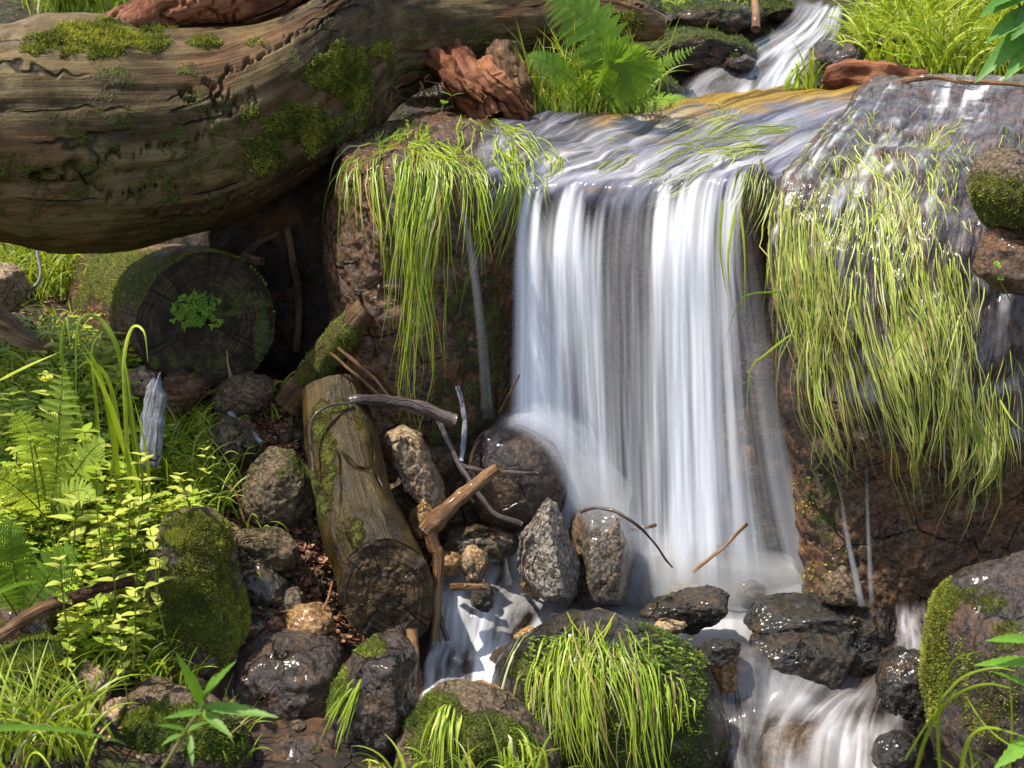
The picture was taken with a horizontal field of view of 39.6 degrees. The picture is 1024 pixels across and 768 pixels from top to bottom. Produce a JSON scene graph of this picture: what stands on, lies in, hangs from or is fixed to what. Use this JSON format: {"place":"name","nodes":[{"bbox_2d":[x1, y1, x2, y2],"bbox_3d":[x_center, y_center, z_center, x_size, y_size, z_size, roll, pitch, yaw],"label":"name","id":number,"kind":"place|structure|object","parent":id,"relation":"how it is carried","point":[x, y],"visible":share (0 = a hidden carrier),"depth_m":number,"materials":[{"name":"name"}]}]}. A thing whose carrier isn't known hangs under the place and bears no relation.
{"place":"outdoors","nodes":[
{"label":"outdoors","id":0,"kind":"place"},
{"bbox_2d":[21,0,129,15],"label":"grass","id":1,"kind":"structure","parent":0,"point":[87,6],"depth_m":4.10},
{"bbox_2d":[422,563,546,696],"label":"stream water","id":2,"kind":"structure","parent":0,"point":[485,647],"depth_m":2.72,"materials":[{"name":"liquid"}]},
{"bbox_2d":[443,524,518,563],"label":"stone","id":3,"kind":"object","parent":2,"relation":"on","point":[498,545],"visible":0.74,"depth_m":2.81,"materials":[{"name":"stone"}]},
{"bbox_2d":[466,424,567,532],"bbox_3d":[0.009,0.190,2.841,0.204,0.226,0.142,0,14,0],"label":"stone","id":4,"kind":"object","parent":3,"relation":"on","point":[517,447],"visible":0.79,"depth_m":2.79,"materials":[{"name":"stone"}]},
{"bbox_2d":[470,578,494,617],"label":"stone","id":5,"kind":"object","parent":2,"relation":"on","point":[482,601],"visible":0.81,"depth_m":2.74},
{"bbox_2d":[462,545,488,582],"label":"stone","id":6,"kind":"object","parent":5,"relation":"on","point":[475,560],"visible":0.97,"depth_m":2.75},
{"bbox_2d":[0,0,1023,767],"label":"ground","id":7,"kind":"structure","parent":0,"point":[860,712],"depth_m":2.79,"materials":[{"name":"soil"}]},
{"bbox_2d":[0,262,30,312],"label":"stone","id":8,"kind":"object","parent":7,"relation":"on","point":[15,285],"visible":0.94,"depth_m":3.02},
{"bbox_2d":[0,304,52,356],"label":"branch","id":9,"kind":"object","parent":7,"relation":"on","point":[14,332],"visible":0.95,"depth_m":2.79,"materials":[{"name":"brown wood"}]},
{"bbox_2d":[9,434,57,507],"bbox_3d":[-0.782,0.147,2.308,0.079,0.132,0.068,0,14,0],"label":"leafy plant","id":10,"kind":"object","parent":7,"relation":"on","point":[31,457],"visible":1,"depth_m":2.31,"materials":[{"name":"green plant"}]},
{"bbox_2d":[0,571,77,635],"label":"stone","id":11,"kind":"object","parent":7,"relation":"on","point":[50,623],"visible":0.07,"depth_m":2.33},
{"bbox_2d":[0,511,79,620],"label":"fern","id":12,"kind":"object","parent":7,"relation":"on","point":[6,577],"visible":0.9,"depth_m":2.25,"materials":[{"name":"green plant"}]},
{"bbox_2d":[0,628,80,714],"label":"stone","id":13,"kind":"object","parent":7,"relation":"on","point":[24,652],"visible":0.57,"depth_m":2.22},
{"bbox_2d":[0,569,134,644],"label":"stick","id":14,"kind":"object","parent":13,"relation":"on","point":[35,612],"visible":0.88,"depth_m":2.26,"materials":[{"name":"brown wood"}]},
{"bbox_2d":[0,242,87,305],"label":"grass","id":15,"kind":"structure","parent":7,"relation":"on","point":[55,277],"depth_m":3.36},
{"bbox_2d":[0,358,107,521],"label":"fern","id":16,"kind":"object","parent":7,"relation":"on","point":[63,474],"visible":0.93,"depth_m":2.34,"materials":[{"name":"green plant"}]},
{"bbox_2d":[0,724,118,741],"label":"long leaf","id":17,"kind":"object","parent":7,"relation":"on","point":[4,727],"visible":1,"depth_m":1.33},
{"bbox_2d":[75,659,115,707],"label":"stone","id":18,"kind":"object","parent":7,"relation":"on","point":[86,671],"visible":0.4,"depth_m":2.29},
{"bbox_2d":[0,308,200,668],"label":"ground cover","id":19,"kind":"object","parent":7,"relation":"on","point":[79,630],"visible":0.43,"depth_m":2.52,"materials":[{"name":"green plant"}]},
{"bbox_2d":[0,313,150,499],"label":"grass tuft","id":20,"kind":"object","parent":19,"relation":"on","point":[117,437],"visible":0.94,"depth_m":2.46,"materials":[{"name":"plant"}]},
{"bbox_2d":[47,494,108,566],"bbox_3d":[-0.693,0.240,2.277,0.080,0.138,0.065,11,18,37],"label":"leafy plant","id":21,"kind":"object","parent":19,"relation":"on","point":[75,533],"visible":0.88,"depth_m":2.27,"materials":[{"name":"green plant"}]},
{"bbox_2d":[83,466,109,558],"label":"leafy plant","id":22,"kind":"object","parent":19,"relation":"on","point":[93,474],"visible":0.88,"depth_m":2.31,"materials":[{"name":"green plant"}]},
{"bbox_2d":[101,494,155,583],"bbox_3d":[-0.619,0.257,2.293,0.081,0.160,0.060,0,14,0],"label":"leafy plant","id":23,"kind":"object","parent":19,"relation":"on","point":[131,505],"visible":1,"depth_m":2.30,"materials":[{"name":"green plant"}]},
{"bbox_2d":[0,326,237,685],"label":"ground cover","id":24,"kind":"object","parent":7,"relation":"on","point":[127,670],"visible":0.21,"depth_m":2.53,"materials":[{"name":"green plant"}]},
{"bbox_2d":[162,370,205,415],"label":"stone","id":25,"kind":"object","parent":24,"relation":"on","point":[184,390],"visible":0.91,"depth_m":2.74,"materials":[{"name":"brown stone"}]},
{"bbox_2d":[0,297,267,685],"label":"grass","id":26,"kind":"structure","parent":7,"relation":"on","point":[161,667],"depth_m":2.70,"materials":[{"name":"plant"}]},
{"bbox_2d":[0,630,275,767],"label":"grass","id":27,"kind":"structure","parent":7,"relation":"on","point":[37,744],"depth_m":2.10,"materials":[{"name":"plant"}]},
{"bbox_2d":[127,365,157,397],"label":"stone","id":28,"kind":"object","parent":7,"relation":"on","point":[141,374],"visible":0.66,"depth_m":2.77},
{"bbox_2d":[139,372,166,468],"bbox_3d":[-0.658,0.067,2.605,0.055,0.182,0.025,0,14,0],"label":"wood stake","id":29,"kind":"object","parent":7,"relation":"on","point":[152,419],"visible":0.99,"depth_m":2.59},
{"bbox_2d":[64,243,274,390],"bbox_3d":[-0.793,-0.166,3.192,0.306,0.382,0.850,-7,16,-27],"label":"cut log","id":30,"kind":"object","parent":7,"relation":"on","point":[125,292],"visible":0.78,"depth_m":2.85,"materials":[{"name":"brown wood"}]},
{"bbox_2d":[169,289,223,331],"bbox_3d":[-0.625,-0.145,2.812,0.108,0.087,0.016,-7,16,-26],"label":"clover","id":31,"kind":"object","parent":30,"relation":"on","point":[189,311],"visible":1,"depth_m":2.81,"materials":[{"name":"green plant"}]},
{"bbox_2d":[20,289,331,760],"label":"leaf litter","id":32,"kind":"object","parent":7,"relation":"on","point":[99,729],"visible":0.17,"depth_m":2.63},
{"bbox_2d":[118,681,252,767],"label":"stone","id":33,"kind":"object","parent":7,"relation":"on","point":[147,712],"visible":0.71,"depth_m":2.24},
{"bbox_2d":[140,506,251,677],"bbox_3d":[-0.547,0.378,2.482,0.182,0.348,0.224,0,14,0],"label":"stone","id":34,"kind":"object","parent":7,"relation":"on","point":[205,599],"visible":0.82,"depth_m":2.39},
{"bbox_2d":[157,651,278,767],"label":"young plant","id":35,"kind":"object","parent":7,"relation":"on","point":[197,693],"visible":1,"depth_m":1.54,"materials":[{"name":"green plant"}]},
{"bbox_2d":[2,405,459,767],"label":"gravel","id":36,"kind":"structure","parent":7,"relation":"on","point":[297,725],"depth_m":2.66,"materials":[{"name":"gravel"}]},
{"bbox_2d":[209,415,259,469],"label":"stone","id":37,"kind":"object","parent":7,"relation":"on","point":[241,437],"visible":0.88,"depth_m":2.73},
{"bbox_2d":[187,371,295,578],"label":"grass","id":38,"kind":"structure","parent":7,"relation":"on","point":[276,412],"depth_m":2.74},
{"bbox_2d":[239,563,289,608],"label":"stone","id":39,"kind":"object","parent":7,"relation":"on","point":[269,588],"visible":0.62,"depth_m":2.55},
{"bbox_2d":[234,526,299,571],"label":"stone","id":40,"kind":"object","parent":39,"relation":"on","point":[276,549],"visible":0.82,"depth_m":2.57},
{"bbox_2d":[240,445,313,528],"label":"stone","id":41,"kind":"object","parent":7,"relation":"on","point":[276,484],"visible":0.91,"depth_m":2.66,"materials":[{"name":"stone"}]},
{"bbox_2d":[188,126,370,379],"bbox_3d":[-0.515,-0.249,3.091,0.470,0.705,0.127,0,14,0],"label":"bank","id":42,"kind":"object","parent":7,"relation":"on","point":[298,210],"visible":0.15,"depth_m":3.04,"materials":[{"name":"soil"}]},
{"bbox_2d":[239,231,279,265],"bbox_3d":[-0.534,-0.291,3.010,0.075,0.072,0.111,7,16,27],"label":"root","id":43,"kind":"object","parent":42,"relation":"attached to","point":[249,258],"visible":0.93,"depth_m":3.01,"materials":[{"name":"brown plant"}]},
{"bbox_2d":[283,227,302,351],"bbox_3d":[-0.463,-0.201,3.021,0.038,0.266,0.025,0,14,0],"label":"root","id":44,"kind":"object","parent":42,"relation":"hanging from","point":[298,299],"visible":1,"depth_m":3.02,"materials":[{"name":"brown plant"}]},
{"bbox_2d":[232,627,345,720],"bbox_3d":[-0.395,0.535,2.501,0.212,0.210,0.224,0,14,0],"label":"stone","id":45,"kind":"object","parent":7,"relation":"on","point":[291,675],"visible":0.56,"depth_m":2.40,"materials":[{"name":"stone"}]},
{"bbox_2d":[284,602,335,635],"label":"stone","id":46,"kind":"object","parent":45,"relation":"on","point":[315,618],"visible":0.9,"depth_m":2.51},
{"bbox_2d":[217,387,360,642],"bbox_3d":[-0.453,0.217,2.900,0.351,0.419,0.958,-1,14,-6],"label":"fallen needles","id":47,"kind":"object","parent":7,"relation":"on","point":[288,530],"visible":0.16,"depth_m":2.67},
{"bbox_2d":[254,731,326,761],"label":"stone","id":48,"kind":"object","parent":7,"relation":"on","point":[291,748],"visible":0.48,"depth_m":2.33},
{"bbox_2d":[277,580,305,613],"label":"stone","id":49,"kind":"object","parent":7,"relation":"on","point":[294,595],"visible":0.59,"depth_m":2.56,"materials":[{"name":"stone"}]},
{"bbox_2d":[196,386,440,652],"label":"leaf litter","id":50,"kind":"object","parent":7,"relation":"on","point":[322,558],"visible":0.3,"depth_m":2.70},
{"bbox_2d":[211,371,273,416],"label":"stone","id":51,"kind":"object","parent":50,"relation":"on","point":[247,392],"visible":0.98,"depth_m":2.78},
{"bbox_2d":[301,374,433,637],"bbox_3d":[-0.300,0.224,2.635,0.164,0.448,0.376,-7,16,-27],"label":"cut log","id":52,"kind":"object","parent":7,"relation":"on","point":[380,569],"visible":0.98,"depth_m":2.54,"materials":[{"name":"brown wood"}]},
{"bbox_2d":[308,394,457,470],"bbox_3d":[-0.251,0.075,2.671,0.306,0.113,0.086,-8,16,-30],"label":"branch","id":53,"kind":"object","parent":52,"relation":"attached to","point":[421,407],"visible":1,"depth_m":2.68,"materials":[{"name":"grey wood"}]},
{"bbox_2d":[435,420,538,526],"bbox_3d":[-0.058,0.170,2.722,0.210,0.191,0.073,5,15,18],"label":"twig","id":54,"kind":"object","parent":53,"relation":"attached to","point":[462,467],"visible":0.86,"depth_m":2.72,"materials":[{"name":"wood"}]},
{"bbox_2d":[419,463,501,640],"bbox_3d":[-0.107,0.301,2.628,0.174,0.308,0.094,-12,19,-41],"label":"branch","id":55,"kind":"object","parent":52,"relation":"attached to","point":[434,521],"visible":0.99,"depth_m":2.60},
{"bbox_2d":[323,628,417,760],"bbox_3d":[-0.247,0.569,2.426,0.178,0.308,0.203,0,14,0],"label":"stone","id":56,"kind":"object","parent":7,"relation":"on","point":[383,667],"visible":0.85,"depth_m":2.33,"materials":[{"name":"stone"}]},
{"bbox_2d":[318,679,361,755],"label":"hanging grass","id":57,"kind":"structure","parent":56,"relation":"hanging from","point":[341,699],"depth_m":2.32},
{"bbox_2d":[389,475,418,526],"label":"stone","id":58,"kind":"object","parent":7,"relation":"on","point":[406,502],"visible":0.14,"depth_m":2.84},
{"bbox_2d":[384,424,445,508],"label":"stone","id":59,"kind":"object","parent":58,"relation":"on","point":[421,479],"visible":0.96,"depth_m":2.76,"materials":[{"name":"stone"}]},
{"bbox_2d":[404,84,453,107],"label":"stone","id":60,"kind":"object","parent":7,"relation":"on","point":[432,99],"visible":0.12,"depth_m":3.54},
{"bbox_2d":[349,714,579,767],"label":"grass tuft","id":61,"kind":"object","parent":7,"relation":"on","point":[540,763],"visible":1,"depth_m":2.11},
{"bbox_2d":[394,679,560,767],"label":"stone","id":62,"kind":"object","parent":7,"relation":"on","point":[504,711],"visible":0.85,"depth_m":2.29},
{"bbox_2d":[420,704,545,767],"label":"hanging grass","id":63,"kind":"structure","parent":62,"relation":"hanging from","point":[443,720],"depth_m":2.25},
{"bbox_2d":[430,582,532,645],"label":"water","id":64,"kind":"structure","parent":7,"relation":"on","point":[511,618],"depth_m":2.83,"materials":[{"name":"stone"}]},
{"bbox_2d":[517,497,579,606],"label":"stone","id":65,"kind":"object","parent":7,"relation":"on","point":[548,565],"visible":0.98,"depth_m":2.67,"materials":[{"name":"grey stone"}]},
{"bbox_2d":[322,107,792,597],"bbox_3d":[0.383,-0.112,3.534,1.645,1.227,1.588,0,14,0],"label":"boulder","id":66,"kind":"object","parent":7,"relation":"on","point":[480,334],"visible":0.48,"depth_m":2.93,"materials":[{"name":"brown stone"}]},
{"bbox_2d":[275,298,373,415],"bbox_3d":[-0.368,-0.053,2.786,0.211,0.241,0.075,5,15,18],"label":"mossy limb","id":67,"kind":"object","parent":66,"relation":"attached to","point":[345,329],"visible":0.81,"depth_m":2.76,"materials":[{"name":"brown wood"}]},
{"bbox_2d":[0,0,666,254],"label":"fallen log","id":68,"kind":"object","parent":66,"relation":"on","point":[131,125],"visible":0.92,"depth_m":2.65,"materials":[{"name":"brown wood"}]},
{"bbox_2d":[322,115,562,462],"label":"hanging grass","id":69,"kind":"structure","parent":66,"relation":"hanging from","point":[431,192],"depth_m":2.67,"materials":[{"name":"plant"}]},
{"bbox_2d":[510,182,758,602],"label":"waterfall","id":70,"kind":"structure","parent":66,"relation":"on","point":[577,265],"depth_m":2.87,"materials":[{"name":"liquid"}]},
{"bbox_2d":[480,84,859,225],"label":"stream water","id":71,"kind":"structure","parent":66,"relation":"on","point":[570,136],"depth_m":2.99,"materials":[{"name":"liquid"}]},
{"bbox_2d":[486,15,688,114],"bbox_3d":[0.185,-0.730,3.262,0.458,0.227,0.316,4,14,15],"label":"grass tuft","id":72,"kind":"object","parent":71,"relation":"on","point":[561,102],"visible":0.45,"depth_m":3.26,"materials":[{"name":"plant"}]},
{"bbox_2d":[523,0,700,116],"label":"fern","id":73,"kind":"object","parent":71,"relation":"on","point":[626,74],"visible":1,"depth_m":3.17,"materials":[{"name":"green plant"}]},
{"bbox_2d":[783,42,827,90],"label":"grass tuft","id":74,"kind":"object","parent":71,"relation":"on","point":[808,83],"visible":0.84,"depth_m":3.50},
{"bbox_2d":[543,101,796,316],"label":"trailing grass","id":75,"kind":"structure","parent":66,"relation":"on","point":[756,188],"depth_m":2.93,"materials":[{"name":"plant"}]},
{"bbox_2d":[491,609,732,767],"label":"stone","id":76,"kind":"object","parent":7,"relation":"on","point":[709,746],"visible":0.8,"depth_m":2.46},
{"bbox_2d":[498,612,695,767],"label":"hanging grass","id":77,"kind":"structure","parent":76,"relation":"hanging from","point":[564,685],"depth_m":2.40,"materials":[{"name":"plant"}]},
{"bbox_2d":[522,633,701,757],"bbox_3d":[0.173,0.540,2.467,0.314,0.209,0.161,0,14,0],"label":"ground cover","id":78,"kind":"object","parent":76,"relation":"on","point":[640,656],"visible":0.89,"depth_m":2.43,"materials":[{"name":"green plant"}]},
{"bbox_2d":[634,25,762,86],"bbox_3d":[0.499,-0.912,3.986,0.382,0.197,0.322,8,16,28],"label":"stone","id":79,"kind":"object","parent":7,"relation":"on","point":[712,51],"visible":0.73,"depth_m":3.88,"materials":[{"name":"stone"}]},
{"bbox_2d":[716,52,756,72],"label":"stone","id":80,"kind":"object","parent":79,"relation":"on","point":[735,62],"visible":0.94,"depth_m":3.78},
{"bbox_2d":[664,0,766,35],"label":"stone","id":81,"kind":"object","parent":7,"relation":"on","point":[727,17],"visible":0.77,"depth_m":4.13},
{"bbox_2d":[721,686,778,752],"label":"water","id":82,"kind":"structure","parent":7,"relation":"on","point":[753,714],"depth_m":2.66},
{"bbox_2d":[700,649,737,693],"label":"stone","id":83,"kind":"object","parent":82,"relation":"on","point":[726,678],"visible":0.53,"depth_m":2.62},
{"bbox_2d":[700,637,741,668],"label":"stone","id":84,"kind":"object","parent":83,"relation":"on","point":[719,653],"visible":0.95,"depth_m":2.60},
{"bbox_2d":[742,0,796,22],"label":"stone","id":85,"kind":"object","parent":7,"relation":"on","point":[777,11],"visible":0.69,"depth_m":4.24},
{"bbox_2d":[748,630,858,707],"bbox_3d":[0.555,0.547,2.711,0.209,0.151,0.122,0,14,0],"label":"stone","id":86,"kind":"object","parent":7,"relation":"on","point":[792,669],"visible":0.97,"depth_m":2.66,"materials":[{"name":"stone"}]},
{"bbox_2d":[807,38,866,72],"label":"stone","id":87,"kind":"object","parent":7,"relation":"on","point":[829,52],"visible":0.57,"depth_m":3.84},
{"bbox_2d":[766,74,1023,649],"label":"boulder","id":88,"kind":"object","parent":7,"relation":"on","point":[899,568],"visible":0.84,"depth_m":2.76,"materials":[{"name":"brown stone"}]},
{"bbox_2d":[719,200,1023,431],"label":"grass","id":89,"kind":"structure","parent":88,"relation":"attached to","point":[762,292],"depth_m":2.79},
{"bbox_2d":[821,59,928,89],"bbox_3d":[0.915,-0.761,3.527,0.293,0.091,0.082,3,14,11],"label":"bark piece","id":90,"kind":"object","parent":88,"relation":"on","point":[844,73],"visible":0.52,"depth_m":3.50,"materials":[{"name":"red wood"}]},
{"bbox_2d":[759,106,1023,546],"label":"hanging grass","id":91,"kind":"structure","parent":88,"relation":"hanging from","point":[981,447],"depth_m":2.66,"materials":[{"name":"plant"}]},
{"bbox_2d":[768,73,1023,425],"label":"stream water","id":92,"kind":"structure","parent":88,"relation":"on","point":[968,94],"depth_m":3.05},
{"bbox_2d":[894,75,1023,86],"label":"twig","id":93,"kind":"object","parent":88,"relation":"on","point":[948,79],"visible":1,"depth_m":3.25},
{"bbox_2d":[972,226,1023,296],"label":"stone","id":94,"kind":"object","parent":88,"relation":"on","point":[1004,247],"visible":0.93,"depth_m":2.49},
{"bbox_2d":[965,147,1023,235],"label":"stone","id":95,"kind":"object","parent":94,"relation":"on","point":[994,185],"visible":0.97,"depth_m":2.46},
{"bbox_2d":[875,646,927,736],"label":"stone","id":96,"kind":"object","parent":7,"relation":"on","point":[900,698],"visible":0.67,"depth_m":2.59,"materials":[{"name":"stone"}]},
{"bbox_2d":[817,0,1023,75],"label":"grass","id":97,"kind":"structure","parent":7,"relation":"on","point":[951,36],"depth_m":3.78,"materials":[{"name":"plant"}]},
{"bbox_2d":[905,650,1023,767],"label":"grass tuft","id":98,"kind":"object","parent":7,"relation":"on","point":[937,713],"visible":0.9,"depth_m":1.89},
{"bbox_2d":[918,551,1023,767],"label":"stone","id":99,"kind":"object","parent":7,"relation":"on","point":[973,608],"visible":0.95,"depth_m":2.27,"materials":[{"name":"stone"}]},
{"bbox_2d":[973,633,1023,767],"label":"nettle","id":100,"kind":"object","parent":7,"relation":"on","point":[1014,751],"visible":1,"depth_m":1.83,"materials":[{"name":"green plant"}]},
{"bbox_2d":[974,0,1023,83],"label":"leafy plant","id":101,"kind":"object","parent":7,"relation":"on","point":[1010,24],"visible":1,"depth_m":2.76,"materials":[{"name":"green plant"}]},
{"bbox_2d":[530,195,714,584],"bbox_3d":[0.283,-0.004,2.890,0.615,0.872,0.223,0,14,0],"label":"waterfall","id":102,"kind":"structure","parent":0,"point":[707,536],"depth_m":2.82,"materials":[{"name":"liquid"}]},
{"bbox_2d":[556,562,801,647],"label":"pool water","id":103,"kind":"structure","parent":0,"point":[738,608],"depth_m":2.95,"materials":[{"name":"liquid"}]},
{"bbox_2d":[569,506,635,607],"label":"stone","id":104,"kind":"object","parent":103,"relation":"on","point":[603,543],"visible":0.8,"depth_m":2.77,"materials":[{"name":"stone"}]},
{"bbox_2d":[638,584,729,634],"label":"stone","id":105,"kind":"object","parent":103,"relation":"on","point":[697,610],"visible":0.93,"depth_m":2.71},
{"bbox_2d":[715,529,737,580],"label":"mist","id":106,"kind":"structure","parent":103,"relation":"in","point":[727,557],"depth_m":2.94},
{"bbox_2d":[736,579,766,605],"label":"stone","id":107,"kind":"object","parent":103,"relation":"in","point":[751,592],"visible":0.95,"depth_m":2.89,"materials":[{"name":"stone"}]},
{"bbox_2d":[740,525,788,581],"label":"mist","id":108,"kind":"object","parent":103,"relation":"in","point":[773,561],"visible":0.94,"depth_m":2.97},
{"bbox_2d":[743,592,895,652],"bbox_3d":[0.600,0.475,2.779,0.299,0.120,0.143,0,14,0],"label":"stone","id":109,"kind":"object","parent":103,"relation":"in","point":[865,626],"visible":0.64,"depth_m":2.73,"materials":[{"name":"stone"}]},
{"bbox_2d":[818,565,861,606],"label":"stone","id":110,"kind":"object","parent":109,"relation":"on","point":[840,585],"visible":1,"depth_m":2.71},
{"bbox_2d":[846,644,893,681],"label":"stone","id":111,"kind":"object","parent":103,"relation":"in","point":[866,663],"visible":0.3,"depth_m":2.71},
{"bbox_2d":[685,5,838,97],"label":"stream water","id":112,"kind":"structure","parent":0,"point":[783,71],"depth_m":3.94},
{"bbox_2d":[745,676,872,767],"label":"stream water","id":113,"kind":"structure","parent":0,"point":[844,745],"depth_m":2.52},
{"bbox_2d":[762,720,839,767],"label":"stone","id":114,"kind":"object","parent":113,"relation":"in","point":[796,743],"visible":1,"depth_m":2.55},
{"bbox_2d":[871,730,919,767],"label":"stone","id":115,"kind":"object","parent":113,"relation":"on","point":[891,749],"visible":0.96,"depth_m":2.42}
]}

